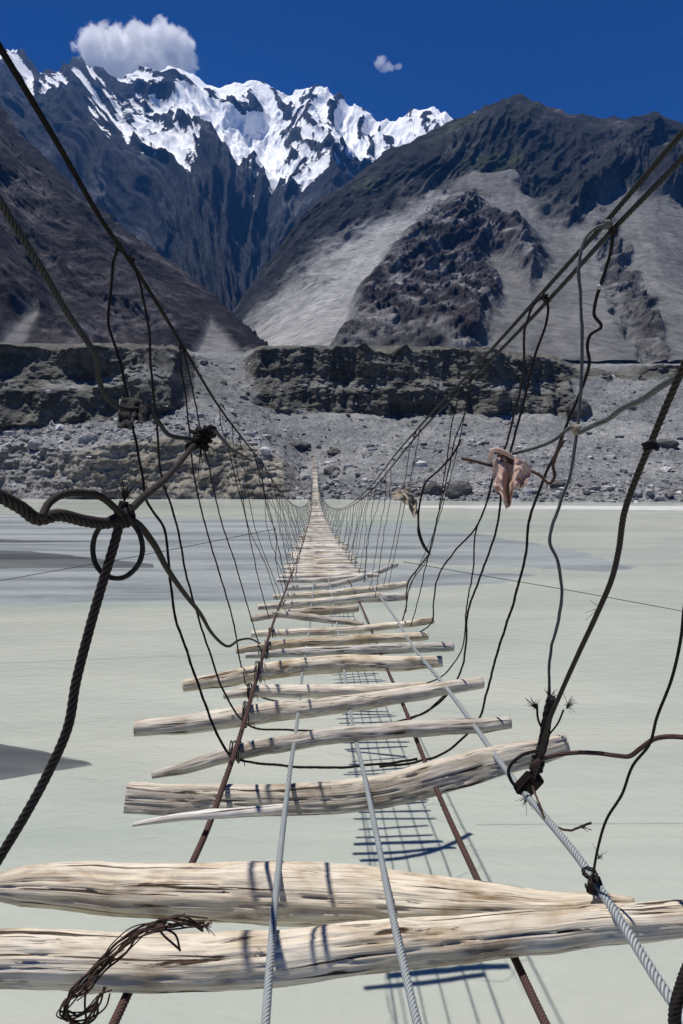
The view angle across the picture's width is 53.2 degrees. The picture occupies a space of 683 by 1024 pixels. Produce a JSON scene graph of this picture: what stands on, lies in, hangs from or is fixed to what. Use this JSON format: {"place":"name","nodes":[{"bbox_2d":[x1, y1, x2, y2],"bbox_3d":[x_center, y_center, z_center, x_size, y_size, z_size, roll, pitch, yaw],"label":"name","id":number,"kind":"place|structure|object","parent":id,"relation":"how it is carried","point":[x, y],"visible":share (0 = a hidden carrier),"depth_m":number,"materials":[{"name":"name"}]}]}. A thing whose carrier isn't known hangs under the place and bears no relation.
{"place":"outdoors","nodes":[
{"label":"outdoors","id":0,"kind":"place"},
{"bbox_2d":[0,539,88,542],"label":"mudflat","id":1,"kind":"structure","parent":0,"point":[20,541],"depth_m":79.64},
{"bbox_2d":[0,744,91,779],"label":"mudflat","id":2,"kind":"structure","parent":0,"point":[15,761],"depth_m":20.59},
{"bbox_2d":[0,551,153,568],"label":"mudflat","id":3,"kind":"structure","parent":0,"point":[17,559],"depth_m":62.98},
{"bbox_2d":[0,102,267,353],"bbox_3d":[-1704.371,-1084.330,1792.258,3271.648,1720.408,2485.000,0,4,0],"label":"brown mountain","id":4,"kind":"structure","parent":0,"point":[70,240],"depth_m":1032.13,"materials":[{"name":"stone"}]},
{"bbox_2d":[0,42,312,506],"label":"hand cable","id":5,"kind":"object","parent":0,"point":[6,58],"visible":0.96,"depth_m":3.41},
{"bbox_2d":[182,348,261,654],"bbox_3d":[-1.077,0.091,7.402,0.515,3.261,2.708,0,4,3],"label":"hanger wire","id":6,"kind":"object","parent":5,"relation":"hanging from","point":[183,351],"visible":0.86,"depth_m":7.22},
{"bbox_2d":[178,343,277,700],"bbox_3d":[-1.027,0.105,6.014,0.714,3.113,1.122,-2,5,-30],"label":"hanger wire","id":7,"kind":"object","parent":5,"relation":"hanging from","point":[180,347],"visible":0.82,"depth_m":6.26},
{"bbox_2d":[219,403,269,618],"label":"hanger wire","id":8,"kind":"object","parent":5,"relation":"hanging from","point":[243,507],"visible":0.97,"depth_m":9.16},
{"bbox_2d":[231,422,276,599],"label":"hanger wire","id":9,"kind":"object","parent":5,"relation":"hanging from","point":[245,512],"visible":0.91,"depth_m":10.45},
{"bbox_2d":[239,435,280,595],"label":"hanger wire","id":10,"kind":"object","parent":5,"relation":"hanging from","point":[252,515],"visible":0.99,"depth_m":11.22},
{"bbox_2d":[107,242,417,768],"bbox_3d":[-0.454,0.026,4.322,1.918,3.283,0.226,0,4,-5],"label":"hanger wire","id":11,"kind":"object","parent":5,"relation":"hanging from","point":[168,556],"visible":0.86,"depth_m":4.23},
{"bbox_2d":[253,453,285,587],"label":"hanger wire","id":12,"kind":"object","parent":5,"relation":"hanging from","point":[266,523],"visible":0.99,"depth_m":13.07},
{"bbox_2d":[255,456,283,592],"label":"hanger wire","id":13,"kind":"object","parent":5,"relation":"hanging from","point":[273,526],"visible":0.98,"depth_m":12.80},
{"bbox_2d":[256,462,286,581],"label":"hanger wire","id":14,"kind":"object","parent":5,"relation":"hanging from","point":[271,520],"visible":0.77,"depth_m":13.62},
{"bbox_2d":[129,254,444,731],"bbox_3d":[-0.165,0.019,5.245,2.859,3.380,0.661,-2,4,-25],"label":"hanger wire","id":15,"kind":"object","parent":5,"relation":"hanging from","point":[161,475],"visible":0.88,"depth_m":4.85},
{"bbox_2d":[0,513,315,604],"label":"sandbar","id":16,"kind":"structure","parent":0,"point":[138,586],"depth_m":62.26,"materials":[{"name":"sand"}]},
{"bbox_2d":[108,489,312,1023],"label":"deck cable","id":17,"kind":"object","parent":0,"point":[119,1011],"visible":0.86,"depth_m":3.87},
{"bbox_2d":[0,528,276,580],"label":"guy wire","id":18,"kind":"object","parent":17,"relation":"attached to","point":[133,556],"visible":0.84,"depth_m":32.06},
{"bbox_2d":[185,424,252,473],"bbox_3d":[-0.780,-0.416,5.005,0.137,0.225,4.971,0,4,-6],"label":"knot","id":19,"kind":"object","parent":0,"point":[204,435],"visible":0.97,"depth_m":2.61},
{"bbox_2d":[0,194,196,440],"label":"cross rope","id":20,"kind":"object","parent":19,"relation":"attached to","point":[21,236],"visible":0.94,"depth_m":1.64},
{"bbox_2d":[117,397,151,429],"bbox_3d":[-0.657,-0.314,2.157,0.112,0.105,0.164,-1,4,-15],"label":"rope knot","id":21,"kind":"object","parent":20,"relation":"hanging from","point":[141,415],"visible":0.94,"depth_m":2.17,"materials":[{"name":"fabric"}]},
{"bbox_2d":[131,442,196,510],"bbox_3d":[-0.523,-0.125,2.077,0.028,0.212,1.045,0,4,-3],"label":"cross rope","id":22,"kind":"object","parent":19,"relation":"attached to","point":[138,501],"visible":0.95,"depth_m":1.94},
{"bbox_2d":[0,489,118,528],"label":"thick cable","id":23,"kind":"object","parent":22,"relation":"attached to","point":[23,509],"visible":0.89,"depth_m":1.38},
{"bbox_2d":[38,489,123,519],"bbox_3d":[-0.539,-0.012,1.433,0.026,0.076,0.248,2,4,24],"label":"wire loop","id":24,"kind":"object","parent":23,"relation":"attached to","point":[49,502],"visible":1,"depth_m":1.40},
{"bbox_2d":[0,470,138,864],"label":"thick cable","id":25,"kind":"object","parent":22,"relation":"hanging from","point":[61,744],"visible":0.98,"depth_m":1.53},
{"bbox_2d":[90,504,144,580],"bbox_3d":[-0.510,0.070,1.555,0.121,0.176,0.053,-1,4,-11],"label":"wire loop","id":26,"kind":"object","parent":22,"relation":"hanging from","point":[127,519],"visible":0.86,"depth_m":1.55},
{"bbox_2d":[136,519,260,647],"bbox_3d":[-0.749,0.760,4.696,0.092,1.941,6.170,0,4,-4],"label":"thick cable","id":27,"kind":"object","parent":22,"relation":"hanging from","point":[149,538],"visible":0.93,"depth_m":2.28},
{"bbox_2d":[261,579,313,1023],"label":"deck cable","id":28,"kind":"object","parent":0,"point":[267,994],"visible":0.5,"depth_m":2.63,"materials":[{"name":"metal"}]},
{"bbox_2d":[132,804,282,826],"bbox_3d":[-0.663,1.522,3.440,0.753,0.062,0.060,-1,4,-7],"label":"stick","id":29,"kind":"object","parent":28,"relation":"on","point":[250,811],"visible":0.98,"depth_m":3.44,"materials":[{"name":"brown wood"}]},
{"bbox_2d":[0,48,584,360],"bbox_3d":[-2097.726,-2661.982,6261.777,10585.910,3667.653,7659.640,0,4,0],"label":"snow mountain","id":30,"kind":"structure","parent":0,"point":[218,192],"depth_m":5218.56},
{"bbox_2d":[0,499,682,1023],"bbox_3d":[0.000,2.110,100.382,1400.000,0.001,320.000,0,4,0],"label":"water","id":31,"kind":"structure","parent":0,"point":[136,667],"depth_m":21.49,"materials":[{"name":"liquid"}]},
{"bbox_2d":[0,343,682,501],"bbox_3d":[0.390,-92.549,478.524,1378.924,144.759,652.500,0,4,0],"label":"river bank","id":32,"kind":"structure","parent":0,"point":[58,367],"depth_m":227.54,"materials":[{"name":"stone"}]},
{"bbox_2d":[27,439,42,449],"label":"boulder","id":33,"kind":"object","parent":32,"relation":"on","point":[33,444],"visible":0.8,"depth_m":189.74,"materials":[{"name":"grey stone"}]},
{"bbox_2d":[78,431,97,443],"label":"boulder","id":34,"kind":"object","parent":32,"relation":"on","point":[85,437],"visible":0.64,"depth_m":188.77,"materials":[{"name":"grey stone"}]},
{"bbox_2d":[259,446,270,454],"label":"boulder","id":35,"kind":"object","parent":32,"relation":"on","point":[265,450],"visible":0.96,"depth_m":189.78,"materials":[{"name":"stone"}]},
{"bbox_2d":[289,441,310,448],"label":"boulder","id":36,"kind":"object","parent":32,"relation":"on","point":[302,445],"visible":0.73,"depth_m":228.15,"materials":[{"name":"stone"}]},
{"bbox_2d":[323,466,340,475],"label":"boulder","id":37,"kind":"object","parent":32,"relation":"on","point":[328,470],"visible":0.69,"depth_m":200.71,"materials":[{"name":"stone"}]},
{"bbox_2d":[327,448,340,455],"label":"boulder","id":38,"kind":"object","parent":32,"relation":"on","point":[333,451],"visible":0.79,"depth_m":224.74,"materials":[{"name":"stone"}]},
{"bbox_2d":[0,353,682,501],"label":"rubble","id":39,"kind":"object","parent":32,"relation":"on","point":[588,488],"visible":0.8,"depth_m":196.35,"materials":[{"name":"stone"}]},
{"bbox_2d":[328,579,421,1023],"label":"deck cable","id":40,"kind":"object","parent":32,"relation":"attached to","point":[409,991],"visible":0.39,"depth_m":2.61,"materials":[{"name":"metal"}]},
{"bbox_2d":[250,605,358,621],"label":"log","id":41,"kind":"object","parent":40,"relation":"on","point":[329,610],"visible":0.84,"depth_m":10.66,"materials":[{"name":"brown wood"}]},
{"bbox_2d":[293,557,329,559],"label":"log","id":42,"kind":"object","parent":40,"relation":"on","point":[304,558],"visible":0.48,"depth_m":21.41,"materials":[{"name":"brown wood"}]},
{"bbox_2d":[273,611,363,625],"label":"log","id":43,"kind":"object","parent":40,"relation":"on","point":[309,617],"visible":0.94,"depth_m":9.97,"materials":[{"name":"brown wood"}]},
{"bbox_2d":[258,592,379,609],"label":"log","id":44,"kind":"object","parent":40,"relation":"on","point":[325,601],"visible":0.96,"depth_m":11.86,"materials":[{"name":"brown wood"}]},
{"bbox_2d":[279,572,359,578],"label":"log","id":45,"kind":"object","parent":40,"relation":"on","point":[312,575],"visible":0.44,"depth_m":16.24,"materials":[{"name":"brown wood"}]},
{"bbox_2d":[292,551,347,552],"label":"log","id":46,"kind":"object","parent":40,"relation":"on","point":[325,551],"visible":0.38,"depth_m":23.90,"materials":[{"name":"brown wood"}]},
{"bbox_2d":[291,550,349,552],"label":"log","id":47,"kind":"object","parent":40,"relation":"on","point":[319,550],"visible":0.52,"depth_m":24.38,"materials":[{"name":"brown wood"}]},
{"bbox_2d":[288,552,353,555],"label":"log","id":48,"kind":"object","parent":40,"relation":"on","point":[290,554],"visible":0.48,"depth_m":23.40,"materials":[{"name":"brown wood"}]},
{"bbox_2d":[283,566,360,569],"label":"log","id":49,"kind":"object","parent":40,"relation":"on","point":[287,568],"visible":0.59,"depth_m":18.12,"materials":[{"name":"brown wood"}]},
{"bbox_2d":[287,571,356,573],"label":"log","id":50,"kind":"object","parent":40,"relation":"on","point":[288,572],"visible":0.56,"depth_m":16.94,"materials":[{"name":"brown wood"}]},
{"bbox_2d":[294,560,350,560],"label":"log","id":51,"kind":"object","parent":40,"relation":"on","point":[322,560],"visible":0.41,"depth_m":20.53,"materials":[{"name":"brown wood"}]},
{"bbox_2d":[291,555,354,559],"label":"log","id":52,"kind":"object","parent":40,"relation":"on","point":[321,557],"visible":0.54,"depth_m":21.72,"materials":[{"name":"brown wood"}]},
{"bbox_2d":[285,564,362,568],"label":"log","id":53,"kind":"object","parent":40,"relation":"on","point":[313,565],"visible":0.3,"depth_m":18.40,"materials":[{"name":"brown wood"}]},
{"bbox_2d":[291,554,357,557],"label":"log","id":54,"kind":"object","parent":40,"relation":"on","point":[327,555],"visible":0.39,"depth_m":22.18,"materials":[{"name":"brown wood"}]},
{"bbox_2d":[223,682,426,700],"bbox_3d":[-0.135,1.560,5.991,1.788,0.150,0.188,0,4,-5],"label":"log","id":55,"kind":"object","parent":40,"relation":"on","point":[291,691],"visible":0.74,"depth_m":5.94,"materials":[{"name":"brown wood"}]},
{"bbox_2d":[285,569,365,572],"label":"log","id":56,"kind":"object","parent":40,"relation":"on","point":[327,570],"visible":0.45,"depth_m":17.38,"materials":[{"name":"brown wood"}]},
{"bbox_2d":[300,561,351,563],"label":"log","id":57,"kind":"object","parent":40,"relation":"on","point":[346,562],"visible":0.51,"depth_m":19.61,"materials":[{"name":"brown wood"}]},
{"bbox_2d":[291,568,362,569],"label":"log","id":58,"kind":"object","parent":40,"relation":"on","point":[323,568],"visible":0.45,"depth_m":17.74,"materials":[{"name":"brown wood"}]},
{"bbox_2d":[277,573,379,582],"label":"log","id":59,"kind":"object","parent":40,"relation":"on","point":[322,579],"visible":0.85,"depth_m":15.86,"materials":[{"name":"brown wood"}]},
{"bbox_2d":[151,716,511,778],"bbox_3d":[-0.019,1.560,4.653,2.459,0.207,0.240,-1,4,-12],"label":"log","id":60,"kind":"object","parent":40,"relation":"on","point":[354,733],"visible":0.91,"depth_m":4.67,"materials":[{"name":"brown wood"}]},
{"bbox_2d":[273,581,406,599],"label":"log","id":61,"kind":"object","parent":40,"relation":"on","point":[350,591],"visible":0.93,"depth_m":13.43,"materials":[{"name":"brown wood"}]},
{"bbox_2d":[0,899,682,994],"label":"log","id":62,"kind":"object","parent":40,"relation":"on","point":[67,959],"visible":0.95,"depth_m":2.43,"materials":[{"name":"brown wood"}]},
{"bbox_2d":[56,913,214,1023],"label":"twine bundle","id":63,"kind":"object","parent":62,"relation":"on","point":[105,960],"visible":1,"depth_m":2.19,"materials":[{"name":"fabric"}]},
{"bbox_2d":[282,593,405,609],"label":"log","id":64,"kind":"object","parent":40,"relation":"on","point":[387,597],"visible":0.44,"depth_m":12.21,"materials":[{"name":"brown wood"}]},
{"bbox_2d":[423,482,441,495],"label":"boulder","id":65,"kind":"object","parent":32,"relation":"on","point":[431,488],"visible":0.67,"depth_m":175.94,"materials":[{"name":"stone"}]},
{"bbox_2d":[348,579,549,1023],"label":"deck cable","id":66,"kind":"object","parent":32,"relation":"attached to","point":[541,1015],"visible":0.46,"depth_m":3.23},
{"bbox_2d":[133,677,484,736],"bbox_3d":[-0.181,1.588,5.559,2.903,0.263,0.243,-1,4,-12],"label":"log","id":67,"kind":"object","parent":66,"relation":"on","point":[261,713],"visible":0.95,"depth_m":5.48,"materials":[{"name":"brown wood"}]},
{"bbox_2d":[182,654,442,691],"bbox_3d":[-0.265,1.593,6.909,2.626,0.222,0.381,-1,4,-11],"label":"log","id":68,"kind":"object","parent":66,"relation":"on","point":[325,664],"visible":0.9,"depth_m":6.93,"materials":[{"name":"brown wood"}]},
{"bbox_2d":[0,861,634,926],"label":"log","id":69,"kind":"object","parent":66,"relation":"on","point":[316,893],"visible":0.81,"depth_m":2.79,"materials":[{"name":"brown wood"}]},
{"bbox_2d":[236,632,428,653],"bbox_3d":[-0.104,1.572,8.245,2.325,0.218,0.187,0,4,-6],"label":"log","id":70,"kind":"object","parent":66,"relation":"on","point":[347,640],"visible":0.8,"depth_m":8.21,"materials":[{"name":"brown wood"}]},
{"bbox_2d":[284,562,397,590],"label":"log","id":71,"kind":"object","parent":66,"relation":"on","point":[332,584],"visible":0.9,"depth_m":15.71,"materials":[{"name":"brown wood"}]},
{"bbox_2d":[251,617,433,637],"bbox_3d":[0.030,1.560,9.154,2.472,0.232,0.170,0,4,-5],"label":"log","id":72,"kind":"object","parent":66,"relation":"on","point":[341,630],"visible":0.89,"depth_m":9.11,"materials":[{"name":"brown wood"}]},
{"bbox_2d":[123,734,569,816],"bbox_3d":[0.109,1.598,4.080,2.733,0.318,0.375,-1,4,-9],"label":"log","id":73,"kind":"object","parent":66,"relation":"on","point":[414,783],"visible":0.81,"depth_m":3.93,"materials":[{"name":"brown wood"}]},
{"bbox_2d":[245,642,454,658],"bbox_3d":[0.100,1.568,7.716,2.357,0.172,0.158,0,4,-4],"label":"log","id":74,"kind":"object","parent":66,"relation":"on","point":[383,649],"visible":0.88,"depth_m":7.69,"materials":[{"name":"brown wood"}]},
{"bbox_2d":[444,480,472,497],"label":"boulder","id":75,"kind":"object","parent":32,"relation":"on","point":[458,488],"visible":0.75,"depth_m":172.34,"materials":[{"name":"stone"}]},
{"bbox_2d":[316,465,682,1023],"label":"deck cable","id":76,"kind":"object","parent":32,"relation":"attached to","point":[658,981],"visible":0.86,"depth_m":2.91,"materials":[{"name":"metal"}]},
{"bbox_2d":[507,689,575,813],"bbox_3d":[1.054,1.248,3.610,0.363,0.658,0.183,0,4,0],"label":"rope bundle","id":77,"kind":"object","parent":76,"relation":"attached to","point":[524,781],"visible":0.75,"depth_m":3.59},
{"bbox_2d":[531,784,591,831],"bbox_3d":[1.033,1.450,3.429,0.153,0.124,0.676,-1,4,-9],"label":"loose cord","id":78,"kind":"object","parent":77,"relation":"attached to","point":[563,829],"visible":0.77,"depth_m":3.21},
{"bbox_2d":[530,734,682,766],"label":"curved rope","id":79,"kind":"object","parent":77,"relation":"attached to","point":[639,749],"visible":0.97,"depth_m":3.05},
{"bbox_2d":[532,359,682,779],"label":"twisted rope","id":80,"kind":"object","parent":77,"relation":"attached to","point":[649,445],"visible":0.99,"depth_m":2.30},
{"bbox_2d":[581,607,682,895],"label":"thin wire","id":81,"kind":"object","parent":76,"relation":"attached to","point":[593,878],"visible":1,"depth_m":2.42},
{"bbox_2d":[316,128,682,508],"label":"hand cable","id":82,"kind":"object","parent":32,"relation":"attached to","point":[676,139],"visible":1,"depth_m":3.71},
{"bbox_2d":[383,431,416,584],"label":"hanger wire","id":83,"kind":"object","parent":82,"relation":"hanging from","point":[415,433],"visible":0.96,"depth_m":10.99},
{"bbox_2d":[324,154,682,509],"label":"hand cable","id":84,"kind":"object","parent":32,"relation":"attached to","point":[647,194],"visible":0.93,"depth_m":3.72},
{"bbox_2d":[369,473,385,589],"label":"hanger wire","id":85,"kind":"object","parent":84,"relation":"hanging from","point":[380,526],"visible":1,"depth_m":13.17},
{"bbox_2d":[375,468,391,597],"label":"hanger wire","id":86,"kind":"object","parent":84,"relation":"hanging from","point":[382,544],"visible":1,"depth_m":11.95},
{"bbox_2d":[389,428,420,582],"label":"hanger wire","id":87,"kind":"object","parent":84,"relation":"hanging from","point":[404,505],"visible":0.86,"depth_m":10.46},
{"bbox_2d":[406,386,462,611],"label":"hanger wire","id":88,"kind":"object","parent":84,"relation":"hanging from","point":[460,389],"visible":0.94,"depth_m":7.61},
{"bbox_2d":[409,374,472,589],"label":"hanger wire","id":89,"kind":"object","parent":84,"relation":"hanging from","point":[471,376],"visible":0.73,"depth_m":8.06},
{"bbox_2d":[410,378,472,626],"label":"hanger wire","id":90,"kind":"object","parent":84,"relation":"hanging from","point":[470,380],"visible":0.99,"depth_m":7.10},
{"bbox_2d":[417,439,461,552],"bbox_3d":[1.003,-0.136,7.155,0.224,1.244,0.503,-3,5,-33],"label":"loose cord","id":91,"kind":"object","parent":90,"relation":"hanging from","point":[443,465],"visible":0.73,"depth_m":7.15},
{"bbox_2d":[402,553,430,620],"bbox_3d":[0.849,0.979,8.412,0.120,1.203,1.871,0,4,-4],"label":"loose cord","id":92,"kind":"object","parent":91,"relation":"hanging from","point":[420,565],"visible":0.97,"depth_m":8.20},
{"bbox_2d":[427,475,492,682],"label":"hanger wire","id":93,"kind":"object","parent":84,"relation":"hanging from","point":[471,577],"visible":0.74,"depth_m":6.22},
{"bbox_2d":[391,487,429,554],"bbox_3d":[0.739,0.111,7.089,0.440,0.740,0.486,0,4,0],"label":"rag","id":94,"kind":"object","parent":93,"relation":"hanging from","point":[406,496],"visible":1,"depth_m":7.10,"materials":[{"name":"beige fabric"}]},
{"bbox_2d":[410,296,550,717],"bbox_3d":[0.878,0.172,4.982,0.566,3.085,1.631,-1,4,-9],"label":"hanger wire","id":95,"kind":"object","parent":84,"relation":"hanging from","point":[547,301],"visible":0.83,"depth_m":4.92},
{"bbox_2d":[420,293,547,631],"bbox_3d":[1.154,0.096,6.277,0.200,3.130,4.146,0,4,-3],"label":"hanger wire","id":96,"kind":"object","parent":84,"relation":"hanging from","point":[543,296],"visible":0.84,"depth_m":4.94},
{"bbox_2d":[379,226,617,767],"bbox_3d":[1.095,0.144,4.134,1.440,3.101,0.980,4,5,44],"label":"hanger wire","id":97,"kind":"object","parent":84,"relation":"hanging from","point":[612,231],"visible":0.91,"depth_m":3.98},
{"bbox_2d":[461,447,531,508],"bbox_3d":[0.702,-0.159,3.142,0.330,0.277,0.237,1,4,17],"label":"rag","id":98,"kind":"object","parent":97,"relation":"hanging from","point":[510,472],"visible":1,"depth_m":3.14,"materials":[{"name":"pink fabric"}]},
{"bbox_2d":[512,424,581,454],"bbox_3d":[0.957,-0.335,3.182,0.340,0.138,0.057,4,5,44],"label":"cross rope","id":99,"kind":"object","parent":98,"relation":"attached to","point":[575,429],"visible":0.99,"depth_m":3.15,"materials":[{"name":"fabric"}]},
{"bbox_2d":[579,375,674,434],"bbox_3d":[1.019,-0.386,2.429,0.031,0.165,1.309,0,4,6],"label":"cross rope","id":100,"kind":"object","parent":99,"relation":"attached to","point":[662,385],"visible":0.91,"depth_m":2.37,"materials":[{"name":"fabric"}]},
{"bbox_2d":[531,439,564,484],"bbox_3d":[0.924,-0.232,3.198,0.274,0.209,0.063,4,5,43],"label":"loose cord","id":101,"kind":"object","parent":98,"relation":"attached to","point":[560,445],"visible":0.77,"depth_m":3.15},
{"bbox_2d":[534,220,612,754],"bbox_3d":[1.119,0.051,3.424,0.114,2.873,0.396,-3,5,-38],"label":"hanger wire","id":102,"kind":"object","parent":84,"relation":"hanging from","point":[607,224],"visible":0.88,"depth_m":3.38,"materials":[{"name":"metal"}]},
{"bbox_2d":[549,480,565,487],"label":"boulder","id":103,"kind":"object","parent":32,"relation":"on","point":[557,483],"visible":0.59,"depth_m":176.62,"materials":[{"name":"stone"}]},
{"bbox_2d":[565,398,591,418],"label":"boulder","id":104,"kind":"object","parent":32,"relation":"on","point":[586,409],"visible":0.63,"depth_m":277.31,"materials":[{"name":"stone"}]},
{"bbox_2d":[626,489,641,497],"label":"boulder","id":105,"kind":"object","parent":32,"relation":"on","point":[637,493],"visible":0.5,"depth_m":167.29,"materials":[{"name":"grey stone"}]},
{"bbox_2d":[656,438,678,448],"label":"boulder","id":106,"kind":"object","parent":32,"relation":"on","point":[667,443],"visible":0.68,"depth_m":227.79,"materials":[{"name":"stone"}]},
{"bbox_2d":[0,0,682,122],"label":"sky","id":107,"kind":"structure","parent":0,"point":[623,59],"materials":[{"name":"blue"}]},
{"bbox_2d":[311,563,535,592],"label":"sandbar","id":108,"kind":"structure","parent":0,"point":[402,573],"depth_m":54.46,"materials":[{"name":"sand"}]},
{"bbox_2d":[234,94,682,363],"bbox_3d":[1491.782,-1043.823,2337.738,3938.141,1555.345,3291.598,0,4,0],"label":"scree mountain","id":109,"kind":"structure","parent":0,"point":[471,229],"depth_m":1686.02,"materials":[{"name":"stone"}]},
{"bbox_2d":[330,525,635,571],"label":"sandbar","id":110,"kind":"structure","parent":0,"point":[507,553],"depth_m":71.61,"materials":[{"name":"sand"}]},
{"bbox_2d":[405,562,680,610],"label":"guy wire","id":111,"kind":"object","parent":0,"point":[545,586],"visible":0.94,"depth_m":17.16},
{"bbox_2d":[405,505,682,509],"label":"sand spit","id":112,"kind":"structure","parent":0,"point":[603,507],"depth_m":141.89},
{"bbox_2d":[668,963,682,1023],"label":"thick cable","id":113,"kind":"object","parent":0,"point":[675,1008],"visible":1,"depth_m":1.72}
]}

